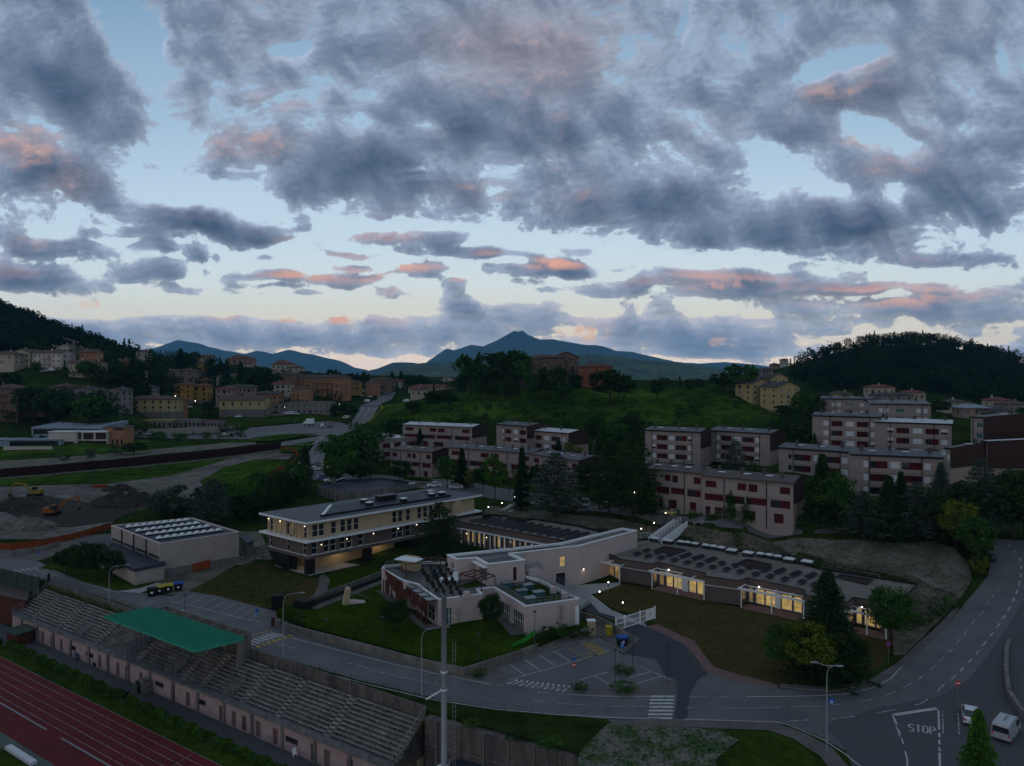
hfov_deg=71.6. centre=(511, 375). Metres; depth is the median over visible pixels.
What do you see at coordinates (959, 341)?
pine tree
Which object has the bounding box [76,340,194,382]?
woodland
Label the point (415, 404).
deciduous tree
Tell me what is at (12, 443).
window
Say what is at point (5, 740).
running track surround
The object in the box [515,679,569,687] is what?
give way teeth
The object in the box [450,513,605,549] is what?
school wing
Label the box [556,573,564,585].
door
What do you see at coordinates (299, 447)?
lawn
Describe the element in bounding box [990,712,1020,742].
parked van
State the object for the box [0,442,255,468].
river bed
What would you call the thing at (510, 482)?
deciduous tree
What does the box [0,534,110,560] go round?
road
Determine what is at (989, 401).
house
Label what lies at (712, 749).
grass
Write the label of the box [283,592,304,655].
street lamp
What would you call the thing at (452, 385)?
scrub
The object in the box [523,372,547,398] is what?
deciduous tree
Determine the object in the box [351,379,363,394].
house
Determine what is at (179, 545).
sports hall
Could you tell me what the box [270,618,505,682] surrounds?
pavement
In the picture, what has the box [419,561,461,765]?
floodlight mast
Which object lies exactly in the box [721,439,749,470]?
cedar tree
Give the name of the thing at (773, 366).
house
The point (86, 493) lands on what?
building site
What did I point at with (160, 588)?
waste container
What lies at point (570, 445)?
deciduous tree
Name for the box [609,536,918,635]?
nursery wing
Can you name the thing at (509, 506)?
outdoor stairs
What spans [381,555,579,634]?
kindergarten
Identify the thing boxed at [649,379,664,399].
deciduous tree
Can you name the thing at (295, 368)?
house
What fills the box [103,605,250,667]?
canopy roof
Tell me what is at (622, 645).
road sign
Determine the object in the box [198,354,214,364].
house
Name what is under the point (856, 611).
white pergola
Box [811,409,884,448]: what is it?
apartment block
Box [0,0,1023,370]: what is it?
sky
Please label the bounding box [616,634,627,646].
waste container
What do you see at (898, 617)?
deciduous tree
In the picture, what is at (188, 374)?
house
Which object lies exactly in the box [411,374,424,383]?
deciduous tree
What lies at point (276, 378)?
deciduous tree
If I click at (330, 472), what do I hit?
deciduous tree
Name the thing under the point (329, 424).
truck
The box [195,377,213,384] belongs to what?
house
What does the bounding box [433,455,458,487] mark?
deciduous tree
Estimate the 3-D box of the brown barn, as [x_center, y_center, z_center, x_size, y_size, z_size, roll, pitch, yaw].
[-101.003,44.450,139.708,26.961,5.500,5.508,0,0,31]
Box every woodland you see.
[0,298,141,357]
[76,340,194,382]
[786,330,1023,401]
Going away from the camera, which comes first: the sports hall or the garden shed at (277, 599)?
the garden shed at (277, 599)
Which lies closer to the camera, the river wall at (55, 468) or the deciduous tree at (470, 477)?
the deciduous tree at (470, 477)
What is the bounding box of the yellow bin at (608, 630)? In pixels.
[605,625,612,635]
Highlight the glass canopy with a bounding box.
[400,580,436,600]
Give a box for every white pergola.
[599,559,623,582]
[649,567,704,599]
[737,584,804,618]
[846,606,886,638]
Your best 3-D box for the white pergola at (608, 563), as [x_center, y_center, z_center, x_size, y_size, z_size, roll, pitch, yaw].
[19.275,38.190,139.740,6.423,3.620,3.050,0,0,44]
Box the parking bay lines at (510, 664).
[171,597,670,683]
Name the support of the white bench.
on the running track surround
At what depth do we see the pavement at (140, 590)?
132.61 m
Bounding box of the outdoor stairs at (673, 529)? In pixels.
[648,517,687,543]
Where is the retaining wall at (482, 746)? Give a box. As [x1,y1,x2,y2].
[425,714,578,765]
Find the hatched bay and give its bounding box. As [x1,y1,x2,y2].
[247,610,618,657]
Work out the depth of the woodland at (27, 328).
591.82 m
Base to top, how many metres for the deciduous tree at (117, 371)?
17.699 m
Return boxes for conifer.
[122,356,144,395]
[133,361,152,394]
[153,371,169,395]
[172,348,189,369]
[218,359,232,387]
[236,361,248,384]
[299,444,316,477]
[389,371,394,379]
[398,371,404,379]
[415,428,423,445]
[450,447,471,487]
[511,446,531,510]
[554,438,561,450]
[634,478,659,515]
[721,489,737,520]
[736,496,754,524]
[774,570,881,696]
[795,453,844,532]
[810,433,817,443]
[865,475,919,547]
[891,471,920,542]
[917,504,946,543]
[923,462,957,519]
[956,708,1000,765]
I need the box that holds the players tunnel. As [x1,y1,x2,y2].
[135,676,152,695]
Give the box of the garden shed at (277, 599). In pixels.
[271,593,283,609]
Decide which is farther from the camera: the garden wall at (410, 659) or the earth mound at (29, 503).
the earth mound at (29, 503)
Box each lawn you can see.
[25,375,121,399]
[41,561,155,589]
[224,412,351,427]
[249,433,315,440]
[278,584,586,666]
[280,441,313,451]
[352,399,478,432]
[452,388,779,428]
[593,583,891,683]
[721,730,820,765]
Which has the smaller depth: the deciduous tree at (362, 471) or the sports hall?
the sports hall
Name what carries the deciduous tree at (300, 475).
on the ground at (962, 435)
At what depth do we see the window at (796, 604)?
119.72 m
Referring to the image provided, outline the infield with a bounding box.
[0,748,26,765]
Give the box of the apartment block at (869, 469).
[848,445,942,514]
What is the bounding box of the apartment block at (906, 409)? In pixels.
[864,397,931,418]
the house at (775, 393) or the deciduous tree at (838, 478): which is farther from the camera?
the house at (775, 393)
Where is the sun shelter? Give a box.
[402,556,446,573]
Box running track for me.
[0,656,221,765]
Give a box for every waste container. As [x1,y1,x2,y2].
[147,586,156,595]
[155,584,164,594]
[164,583,172,592]
[173,581,182,590]
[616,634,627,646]
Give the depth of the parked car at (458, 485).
211.10 m
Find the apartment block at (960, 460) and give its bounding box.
[944,439,985,485]
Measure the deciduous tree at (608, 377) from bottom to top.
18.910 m
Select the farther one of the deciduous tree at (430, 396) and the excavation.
the deciduous tree at (430, 396)
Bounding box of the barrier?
[92,484,106,487]
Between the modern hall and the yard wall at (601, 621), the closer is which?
the yard wall at (601, 621)
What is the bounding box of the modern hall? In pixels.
[30,420,127,436]
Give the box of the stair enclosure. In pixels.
[525,561,541,579]
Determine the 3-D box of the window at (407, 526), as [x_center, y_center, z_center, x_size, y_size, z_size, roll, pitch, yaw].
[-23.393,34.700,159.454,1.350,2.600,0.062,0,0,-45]
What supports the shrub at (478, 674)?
on the ground at (962, 435)
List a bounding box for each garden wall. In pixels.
[275,620,463,675]
[463,643,537,675]
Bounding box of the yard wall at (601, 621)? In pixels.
[579,611,630,643]
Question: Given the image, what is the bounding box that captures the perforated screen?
[382,568,426,625]
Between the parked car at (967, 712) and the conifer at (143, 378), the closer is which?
the parked car at (967, 712)
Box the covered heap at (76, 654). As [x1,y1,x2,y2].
[73,651,78,660]
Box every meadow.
[0,439,255,460]
[0,455,234,485]
[192,561,318,610]
[200,459,284,494]
[325,566,381,589]
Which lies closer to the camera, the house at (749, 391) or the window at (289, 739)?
the window at (289, 739)
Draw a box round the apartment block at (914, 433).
[874,415,952,469]
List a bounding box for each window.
[10,441,57,445]
[33,429,98,433]
[79,441,106,443]
[83,433,93,438]
[96,433,105,438]
[113,538,158,558]
[156,681,163,687]
[199,699,205,705]
[270,518,272,530]
[286,736,297,745]
[303,543,305,554]
[304,526,306,538]
[312,542,316,554]
[313,524,317,536]
[319,523,323,535]
[324,540,328,551]
[331,521,335,533]
[331,538,335,550]
[340,537,344,548]
[341,520,344,531]
[347,519,351,530]
[347,535,351,547]
[354,517,358,529]
[358,533,362,545]
[392,511,396,522]
[392,527,396,538]
[398,510,401,521]
[398,526,402,537]
[406,509,409,520]
[406,525,409,535]
[417,507,420,518]
[423,506,426,517]
[428,603,433,621]
[447,607,451,624]
[480,567,486,581]
[501,601,509,619]
[513,608,523,629]
[560,556,564,565]
[571,362,573,373]
[610,565,613,575]
[615,566,618,578]
[660,571,663,584]
[666,572,672,586]
[674,574,681,589]
[689,580,695,592]
[697,582,702,594]
[742,590,745,598]
[749,587,752,601]
[756,588,763,604]
[766,590,774,606]
[781,594,791,610]
[793,596,801,612]
[856,608,861,623]
[864,611,874,626]
[895,408,904,412]
[976,422,982,427]
[976,433,982,438]
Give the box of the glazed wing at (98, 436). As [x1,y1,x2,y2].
[79,430,109,444]
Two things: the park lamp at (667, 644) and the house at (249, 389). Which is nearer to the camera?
the park lamp at (667, 644)
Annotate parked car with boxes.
[315,474,327,478]
[427,482,440,486]
[449,483,462,488]
[656,507,670,512]
[664,509,676,515]
[961,704,977,723]
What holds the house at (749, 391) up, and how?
on the ground at (962, 435)
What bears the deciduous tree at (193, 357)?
on the ground at (962, 435)
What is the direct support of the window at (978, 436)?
in the apartment block at (1007, 425)
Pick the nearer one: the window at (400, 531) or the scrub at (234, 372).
the window at (400, 531)
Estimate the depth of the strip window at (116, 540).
148.55 m
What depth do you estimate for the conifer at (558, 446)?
243.80 m
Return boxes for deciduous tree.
[0,372,26,385]
[9,385,57,423]
[29,362,43,375]
[29,388,71,422]
[49,547,79,575]
[63,542,98,578]
[67,396,108,423]
[74,360,97,379]
[79,542,112,579]
[84,401,118,423]
[96,549,126,580]
[105,362,132,386]
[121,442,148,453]
[145,484,198,519]
[168,382,182,392]
[183,351,202,366]
[202,401,214,411]
[203,356,223,383]
[223,477,258,505]
[226,377,243,384]
[245,471,270,484]
[246,374,260,384]
[252,367,273,384]
[255,545,273,562]
[258,383,273,391]
[261,469,297,504]
[262,373,282,384]
[284,460,309,494]
[298,371,311,374]
[314,434,359,460]
[322,455,347,478]
[325,404,339,414]
[326,369,338,374]
[337,402,358,419]
[339,426,385,454]
[341,451,361,469]
[344,459,376,478]
[346,373,356,380]
[351,447,386,475]
[357,371,368,381]
[358,460,378,478]
[375,432,397,439]
[377,598,411,631]
[384,418,402,429]
[386,460,412,479]
[403,374,411,383]
[404,401,420,409]
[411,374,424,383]
[418,376,430,383]
[422,390,440,410]
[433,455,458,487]
[435,388,459,408]
[451,353,484,395]
[454,374,468,391]
[464,469,478,487]
[465,351,505,398]
[470,378,488,399]
[472,465,490,490]
[477,593,503,628]
[482,455,506,499]
[484,350,521,394]
[500,468,515,495]
[503,349,533,379]
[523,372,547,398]
[526,463,546,490]
[533,365,569,402]
[548,378,573,403]
[562,442,583,453]
[567,373,583,395]
[571,459,600,497]
[584,415,605,446]
[585,368,631,403]
[601,420,629,450]
[604,470,634,513]
[612,375,638,399]
[617,411,645,442]
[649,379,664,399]
[709,372,735,391]
[719,363,760,384]
[759,620,807,677]
[772,405,796,417]
[781,619,847,679]
[789,390,817,413]
[808,396,825,413]
[811,470,859,528]
[829,631,874,682]
[853,496,900,537]
[859,584,925,649]
[905,485,951,536]
[931,400,952,415]
[933,499,981,550]
[945,480,989,513]
[954,514,999,556]
[982,466,1023,540]
[983,491,1010,533]
[998,489,1023,539]
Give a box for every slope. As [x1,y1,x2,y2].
[484,506,971,654]
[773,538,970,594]
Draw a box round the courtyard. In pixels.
[400,541,489,558]
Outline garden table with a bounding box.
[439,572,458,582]
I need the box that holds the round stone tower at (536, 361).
[527,356,541,378]
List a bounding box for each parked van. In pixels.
[580,498,590,506]
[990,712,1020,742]
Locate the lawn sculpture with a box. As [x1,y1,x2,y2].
[342,587,368,604]
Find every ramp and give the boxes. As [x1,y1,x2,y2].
[293,571,381,609]
[550,583,589,609]
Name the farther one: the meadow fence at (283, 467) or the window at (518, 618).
the meadow fence at (283, 467)
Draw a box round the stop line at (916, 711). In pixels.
[892,707,940,765]
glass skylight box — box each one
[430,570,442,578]
[500,580,513,589]
[514,588,527,597]
[520,582,533,590]
[523,595,536,604]
[531,589,545,598]
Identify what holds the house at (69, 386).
on the ground at (962, 435)
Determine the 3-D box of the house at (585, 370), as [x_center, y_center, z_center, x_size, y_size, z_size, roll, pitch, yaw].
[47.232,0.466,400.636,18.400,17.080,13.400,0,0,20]
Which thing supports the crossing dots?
on the road at (711, 696)
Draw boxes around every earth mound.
[0,495,55,511]
[0,516,58,529]
[87,489,151,507]
[101,484,137,491]
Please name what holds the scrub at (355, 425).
on the ground at (962, 435)
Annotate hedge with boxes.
[5,639,112,694]
[106,687,128,699]
[124,694,288,765]
[403,476,432,481]
[688,511,703,518]
[803,523,826,531]
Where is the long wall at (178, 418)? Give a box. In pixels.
[156,418,199,419]
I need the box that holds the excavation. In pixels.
[4,495,140,526]
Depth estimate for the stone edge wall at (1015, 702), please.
89.58 m
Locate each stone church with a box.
[534,354,564,383]
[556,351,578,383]
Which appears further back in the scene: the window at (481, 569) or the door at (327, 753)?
the window at (481, 569)
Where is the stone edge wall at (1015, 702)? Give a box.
[1004,638,1023,717]
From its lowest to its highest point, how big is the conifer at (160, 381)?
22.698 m
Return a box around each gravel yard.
[156,555,255,594]
[240,531,271,558]
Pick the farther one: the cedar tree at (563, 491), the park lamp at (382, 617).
the cedar tree at (563, 491)
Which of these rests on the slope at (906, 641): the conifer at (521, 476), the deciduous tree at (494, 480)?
the conifer at (521, 476)
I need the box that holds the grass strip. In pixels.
[0,644,254,765]
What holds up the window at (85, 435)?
in the glazed wing at (98, 436)
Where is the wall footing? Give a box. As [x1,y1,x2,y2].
[0,449,279,478]
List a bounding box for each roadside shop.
[142,419,178,427]
[175,419,206,427]
[202,420,225,426]
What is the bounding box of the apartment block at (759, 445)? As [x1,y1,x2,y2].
[711,424,785,465]
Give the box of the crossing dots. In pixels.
[256,635,291,647]
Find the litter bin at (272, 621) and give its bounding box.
[271,617,275,625]
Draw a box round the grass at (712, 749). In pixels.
[578,725,816,765]
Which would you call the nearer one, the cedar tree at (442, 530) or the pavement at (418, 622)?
the pavement at (418, 622)
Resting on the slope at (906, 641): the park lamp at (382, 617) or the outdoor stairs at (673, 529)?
the outdoor stairs at (673, 529)
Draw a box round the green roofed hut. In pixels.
[3,624,36,644]
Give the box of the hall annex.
[80,537,165,584]
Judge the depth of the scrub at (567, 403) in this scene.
350.24 m
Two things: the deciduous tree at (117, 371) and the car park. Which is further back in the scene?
the deciduous tree at (117, 371)
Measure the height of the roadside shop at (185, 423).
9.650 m
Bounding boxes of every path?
[314,575,329,594]
[647,624,777,688]
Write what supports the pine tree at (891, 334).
on the ground at (962, 435)
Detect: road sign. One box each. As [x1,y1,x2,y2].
[620,642,623,663]
[827,698,834,727]
[886,641,890,663]
[955,680,960,710]
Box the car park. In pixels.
[308,469,410,481]
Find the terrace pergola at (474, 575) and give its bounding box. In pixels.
[459,569,494,591]
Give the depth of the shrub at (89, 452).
300.37 m
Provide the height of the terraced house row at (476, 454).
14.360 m
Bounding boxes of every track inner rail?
[0,702,46,729]
[61,738,110,765]
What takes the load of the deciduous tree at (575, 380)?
on the hillside lawn at (719, 408)
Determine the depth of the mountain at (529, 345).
12145.34 m
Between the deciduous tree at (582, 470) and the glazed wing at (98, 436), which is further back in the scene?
the glazed wing at (98, 436)
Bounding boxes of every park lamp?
[324,618,327,645]
[380,616,383,642]
[613,648,617,684]
[665,643,669,680]
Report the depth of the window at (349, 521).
148.92 m
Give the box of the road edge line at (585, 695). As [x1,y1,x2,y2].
[34,563,901,765]
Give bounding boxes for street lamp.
[109,564,130,600]
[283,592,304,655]
[421,626,449,697]
[810,661,843,749]
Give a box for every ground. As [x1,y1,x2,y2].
[0,341,1023,765]
[578,724,737,765]
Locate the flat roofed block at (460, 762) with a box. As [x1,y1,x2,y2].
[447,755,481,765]
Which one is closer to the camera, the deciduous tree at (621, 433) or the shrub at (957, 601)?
the shrub at (957, 601)
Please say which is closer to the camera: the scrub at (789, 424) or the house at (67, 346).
the scrub at (789, 424)
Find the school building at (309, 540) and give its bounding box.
[259,488,481,575]
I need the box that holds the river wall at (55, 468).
[0,442,280,477]
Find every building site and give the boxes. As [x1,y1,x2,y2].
[0,449,293,538]
[101,471,201,494]
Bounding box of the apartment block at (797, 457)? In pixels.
[777,440,859,478]
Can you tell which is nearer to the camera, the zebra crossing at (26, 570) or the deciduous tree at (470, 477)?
the zebra crossing at (26, 570)
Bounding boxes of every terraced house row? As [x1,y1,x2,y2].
[390,443,448,477]
[402,420,486,447]
[448,441,544,477]
[531,448,607,486]
[638,459,717,513]
[701,465,805,535]
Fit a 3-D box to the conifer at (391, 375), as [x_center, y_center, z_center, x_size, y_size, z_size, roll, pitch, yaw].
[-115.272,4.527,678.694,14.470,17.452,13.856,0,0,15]
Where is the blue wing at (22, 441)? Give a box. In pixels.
[0,437,62,446]
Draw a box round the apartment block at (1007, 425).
[969,410,1023,441]
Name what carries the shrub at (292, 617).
on the ground at (962, 435)
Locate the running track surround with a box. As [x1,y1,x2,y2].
[0,732,54,765]
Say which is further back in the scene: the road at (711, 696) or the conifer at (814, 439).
the conifer at (814, 439)
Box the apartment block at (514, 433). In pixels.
[495,419,549,447]
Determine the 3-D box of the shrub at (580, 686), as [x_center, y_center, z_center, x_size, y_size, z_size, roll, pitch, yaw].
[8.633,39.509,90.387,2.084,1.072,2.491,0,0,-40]
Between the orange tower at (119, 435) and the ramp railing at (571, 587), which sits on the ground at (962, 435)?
the orange tower at (119, 435)
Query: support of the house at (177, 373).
on the ground at (962, 435)
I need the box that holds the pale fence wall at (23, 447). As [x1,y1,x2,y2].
[3,446,52,449]
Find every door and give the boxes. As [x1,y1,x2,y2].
[187,692,189,706]
[233,711,235,726]
[243,715,245,730]
[257,721,260,737]
[274,728,277,744]
[325,749,329,765]
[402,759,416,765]
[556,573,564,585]
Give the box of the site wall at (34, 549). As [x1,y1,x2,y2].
[11,541,59,555]
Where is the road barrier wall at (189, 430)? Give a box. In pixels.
[134,426,235,434]
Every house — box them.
[0,350,24,371]
[0,382,25,421]
[14,348,37,367]
[25,392,52,416]
[32,349,76,369]
[49,382,79,391]
[55,343,71,349]
[67,358,97,378]
[69,345,84,357]
[69,385,100,397]
[77,348,104,360]
[95,359,107,374]
[105,386,133,413]
[112,357,128,365]
[136,349,151,366]
[146,384,159,394]
[166,367,181,383]
[174,381,196,403]
[174,396,189,417]
[180,367,199,383]
[194,382,213,403]
[195,359,205,370]
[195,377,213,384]
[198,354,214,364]
[199,371,219,377]
[215,374,245,384]
[215,385,238,406]
[226,355,256,365]
[230,383,258,394]
[243,361,253,367]
[257,390,284,403]
[270,380,294,399]
[271,361,297,372]
[280,370,298,386]
[288,365,304,374]
[291,385,314,400]
[298,374,350,400]
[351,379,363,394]
[365,379,380,394]
[369,377,393,392]
[395,379,406,387]
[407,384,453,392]
[410,386,428,400]
[440,376,454,381]
[577,361,613,386]
[734,377,768,404]
[758,380,800,413]
[759,367,771,374]
[759,372,789,380]
[768,362,779,369]
[779,358,788,367]
[829,389,853,395]
[863,383,896,395]
[867,391,913,399]
[900,388,926,399]
[936,397,968,412]
[950,402,991,417]
[976,404,1007,414]
[979,395,1011,406]
[993,399,1023,412]
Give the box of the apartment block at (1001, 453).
[981,438,1023,475]
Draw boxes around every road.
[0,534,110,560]
[0,539,1023,749]
[134,406,378,471]
[361,394,393,405]
[363,389,394,394]
[402,477,920,538]
[582,603,708,718]
[824,600,1023,765]
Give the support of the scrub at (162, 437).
on the ground at (962, 435)
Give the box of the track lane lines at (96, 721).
[0,664,220,765]
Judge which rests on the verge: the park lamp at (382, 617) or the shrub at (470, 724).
the shrub at (470, 724)
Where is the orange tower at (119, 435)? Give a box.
[106,425,134,445]
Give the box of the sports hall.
[111,518,239,576]
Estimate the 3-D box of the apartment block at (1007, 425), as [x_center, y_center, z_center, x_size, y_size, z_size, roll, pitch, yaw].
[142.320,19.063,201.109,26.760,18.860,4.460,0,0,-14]
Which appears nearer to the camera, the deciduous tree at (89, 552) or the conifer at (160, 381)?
the deciduous tree at (89, 552)
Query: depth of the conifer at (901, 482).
145.56 m
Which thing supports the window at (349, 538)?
in the school building at (309, 540)
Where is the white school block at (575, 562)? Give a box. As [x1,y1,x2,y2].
[446,527,637,585]
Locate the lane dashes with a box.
[120,544,1022,736]
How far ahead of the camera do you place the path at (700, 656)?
98.30 m
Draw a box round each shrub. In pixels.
[58,454,69,460]
[83,449,97,457]
[105,445,131,453]
[134,424,147,432]
[216,424,232,432]
[228,424,241,431]
[280,612,301,624]
[292,615,305,626]
[461,717,480,728]
[470,668,488,676]
[503,727,526,740]
[534,630,546,642]
[534,733,562,750]
[541,626,556,638]
[551,622,569,638]
[565,625,581,637]
[569,681,587,691]
[577,623,593,635]
[609,679,640,693]
[613,664,634,674]
[673,407,687,415]
[682,382,693,388]
[685,394,706,412]
[743,460,757,471]
[917,612,934,622]
[926,602,947,616]
[941,596,961,607]
[968,556,989,575]
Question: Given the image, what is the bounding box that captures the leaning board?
[192,559,210,571]
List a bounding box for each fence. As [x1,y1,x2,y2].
[0,523,109,549]
[0,568,39,595]
[257,652,554,721]
[270,447,297,474]
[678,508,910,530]
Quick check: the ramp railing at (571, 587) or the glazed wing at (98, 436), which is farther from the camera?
the glazed wing at (98, 436)
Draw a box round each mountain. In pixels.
[148,340,367,374]
[358,362,417,374]
[376,354,743,379]
[426,331,724,367]
[697,362,768,367]
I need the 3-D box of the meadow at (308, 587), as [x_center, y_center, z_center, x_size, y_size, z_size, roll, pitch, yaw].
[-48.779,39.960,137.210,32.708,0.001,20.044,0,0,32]
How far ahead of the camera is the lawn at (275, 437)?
366.39 m
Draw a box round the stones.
[582,727,721,764]
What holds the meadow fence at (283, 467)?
on the ground at (962, 435)
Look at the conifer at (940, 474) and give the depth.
148.15 m
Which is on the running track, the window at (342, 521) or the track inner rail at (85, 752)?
the track inner rail at (85, 752)
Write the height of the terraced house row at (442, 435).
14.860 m
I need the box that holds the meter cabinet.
[586,618,595,634]
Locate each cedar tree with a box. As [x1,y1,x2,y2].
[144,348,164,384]
[187,478,239,523]
[410,501,468,560]
[522,452,589,516]
[584,438,634,515]
[598,431,665,518]
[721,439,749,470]
[834,490,894,539]
[893,482,943,541]
[951,459,1018,531]
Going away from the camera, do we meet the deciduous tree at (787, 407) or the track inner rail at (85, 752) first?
the track inner rail at (85, 752)
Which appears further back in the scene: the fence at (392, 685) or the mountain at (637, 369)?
the mountain at (637, 369)
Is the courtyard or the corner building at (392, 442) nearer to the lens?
the courtyard
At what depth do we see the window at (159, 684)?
105.24 m
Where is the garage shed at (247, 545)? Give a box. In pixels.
[239,535,254,557]
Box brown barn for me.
[0,583,29,624]
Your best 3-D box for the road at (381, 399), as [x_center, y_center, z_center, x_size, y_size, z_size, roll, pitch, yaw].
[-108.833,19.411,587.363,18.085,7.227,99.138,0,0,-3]
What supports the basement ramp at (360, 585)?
on the ground at (962, 435)
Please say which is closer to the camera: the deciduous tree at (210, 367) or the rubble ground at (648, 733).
the rubble ground at (648, 733)
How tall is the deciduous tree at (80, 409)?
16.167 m
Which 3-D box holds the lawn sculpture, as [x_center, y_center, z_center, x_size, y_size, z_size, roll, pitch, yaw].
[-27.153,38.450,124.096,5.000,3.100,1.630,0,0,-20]
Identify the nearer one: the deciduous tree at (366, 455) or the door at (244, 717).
the door at (244, 717)
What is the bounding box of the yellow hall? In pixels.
[218,394,271,417]
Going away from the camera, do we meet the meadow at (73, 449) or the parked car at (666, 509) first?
the parked car at (666, 509)
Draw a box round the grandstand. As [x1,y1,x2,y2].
[11,581,426,765]
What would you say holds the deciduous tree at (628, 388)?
on the hillside lawn at (719, 408)
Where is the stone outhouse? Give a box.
[519,380,527,388]
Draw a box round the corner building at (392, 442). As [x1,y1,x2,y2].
[354,433,414,460]
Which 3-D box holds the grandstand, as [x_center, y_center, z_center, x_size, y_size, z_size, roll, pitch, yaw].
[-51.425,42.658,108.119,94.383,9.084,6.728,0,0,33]
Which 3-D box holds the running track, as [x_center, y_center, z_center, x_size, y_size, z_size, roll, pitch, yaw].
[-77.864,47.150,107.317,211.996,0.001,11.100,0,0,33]
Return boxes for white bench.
[5,744,36,765]
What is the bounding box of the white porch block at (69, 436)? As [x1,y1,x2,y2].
[47,430,84,443]
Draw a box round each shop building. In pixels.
[271,403,284,411]
[285,401,335,414]
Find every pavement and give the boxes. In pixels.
[43,578,255,648]
[119,583,161,592]
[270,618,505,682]
[377,590,437,629]
[497,615,525,634]
[522,624,639,657]
[570,680,675,694]
[608,719,847,765]
[779,607,958,691]
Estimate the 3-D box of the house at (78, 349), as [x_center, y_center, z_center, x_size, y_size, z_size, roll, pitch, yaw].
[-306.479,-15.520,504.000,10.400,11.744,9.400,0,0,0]
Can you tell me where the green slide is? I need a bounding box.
[511,630,535,646]
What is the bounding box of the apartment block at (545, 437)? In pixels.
[533,425,588,454]
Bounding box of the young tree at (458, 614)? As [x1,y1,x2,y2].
[454,607,462,620]
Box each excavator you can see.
[8,482,44,496]
[42,496,80,515]
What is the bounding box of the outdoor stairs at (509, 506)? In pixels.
[500,502,520,511]
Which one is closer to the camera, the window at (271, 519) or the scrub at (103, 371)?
the window at (271, 519)
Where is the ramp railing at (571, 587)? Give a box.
[556,576,590,601]
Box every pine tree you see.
[843,338,853,346]
[887,332,896,338]
[956,338,964,345]
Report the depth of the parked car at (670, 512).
164.56 m
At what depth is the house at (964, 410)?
330.77 m
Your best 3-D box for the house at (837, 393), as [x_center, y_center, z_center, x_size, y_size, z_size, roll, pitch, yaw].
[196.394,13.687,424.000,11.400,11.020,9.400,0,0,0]
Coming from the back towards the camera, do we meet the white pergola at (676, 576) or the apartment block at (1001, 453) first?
the apartment block at (1001, 453)
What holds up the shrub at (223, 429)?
on the ground at (962, 435)
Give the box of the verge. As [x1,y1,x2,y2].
[365,685,826,765]
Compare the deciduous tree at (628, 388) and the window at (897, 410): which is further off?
the deciduous tree at (628, 388)
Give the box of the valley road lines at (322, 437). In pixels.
[258,407,376,460]
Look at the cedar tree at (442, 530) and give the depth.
151.24 m
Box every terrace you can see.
[652,585,702,599]
[742,603,802,620]
[850,626,887,639]
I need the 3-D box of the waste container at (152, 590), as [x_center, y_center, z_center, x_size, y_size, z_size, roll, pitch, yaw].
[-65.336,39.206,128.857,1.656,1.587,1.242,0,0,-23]
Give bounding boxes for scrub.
[0,384,139,423]
[4,430,244,441]
[62,359,175,388]
[147,477,314,517]
[170,359,321,378]
[172,373,342,403]
[346,416,434,432]
[358,378,465,392]
[431,401,775,440]
[473,392,650,416]
[622,374,756,387]
[767,398,813,443]
[832,511,997,566]
[967,407,1023,442]
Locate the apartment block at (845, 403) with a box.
[819,394,875,412]
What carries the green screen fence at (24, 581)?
on the ground at (962, 435)
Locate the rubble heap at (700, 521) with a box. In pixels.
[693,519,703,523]
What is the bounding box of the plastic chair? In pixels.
[292,747,296,757]
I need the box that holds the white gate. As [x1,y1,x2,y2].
[615,606,655,628]
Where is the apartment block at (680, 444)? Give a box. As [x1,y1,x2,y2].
[644,424,711,465]
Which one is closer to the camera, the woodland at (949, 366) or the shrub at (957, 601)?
the shrub at (957, 601)
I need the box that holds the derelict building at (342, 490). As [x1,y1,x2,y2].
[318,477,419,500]
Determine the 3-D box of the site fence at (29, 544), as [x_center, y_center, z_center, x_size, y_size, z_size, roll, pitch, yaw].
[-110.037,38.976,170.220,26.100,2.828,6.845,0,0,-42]
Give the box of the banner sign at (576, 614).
[575,606,578,623]
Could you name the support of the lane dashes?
on the road at (711, 696)
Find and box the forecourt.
[566,582,646,626]
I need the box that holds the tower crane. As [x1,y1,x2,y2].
[64,338,78,359]
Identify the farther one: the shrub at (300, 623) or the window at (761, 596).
the window at (761, 596)
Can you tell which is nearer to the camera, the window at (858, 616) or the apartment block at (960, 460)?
the window at (858, 616)
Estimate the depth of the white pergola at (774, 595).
119.41 m
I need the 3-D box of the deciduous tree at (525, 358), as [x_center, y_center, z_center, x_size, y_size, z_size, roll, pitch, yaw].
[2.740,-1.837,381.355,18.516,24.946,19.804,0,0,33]
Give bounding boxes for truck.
[303,419,313,424]
[320,422,333,426]
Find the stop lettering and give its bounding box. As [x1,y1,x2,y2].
[908,724,935,733]
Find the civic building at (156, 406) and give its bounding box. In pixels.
[133,394,184,418]
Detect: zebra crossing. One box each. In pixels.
[14,567,38,571]
[251,633,281,644]
[507,681,566,691]
[648,696,674,718]
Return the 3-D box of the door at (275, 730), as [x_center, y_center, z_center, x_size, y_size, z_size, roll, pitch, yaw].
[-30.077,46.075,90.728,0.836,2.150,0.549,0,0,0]
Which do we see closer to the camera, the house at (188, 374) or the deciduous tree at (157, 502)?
the deciduous tree at (157, 502)

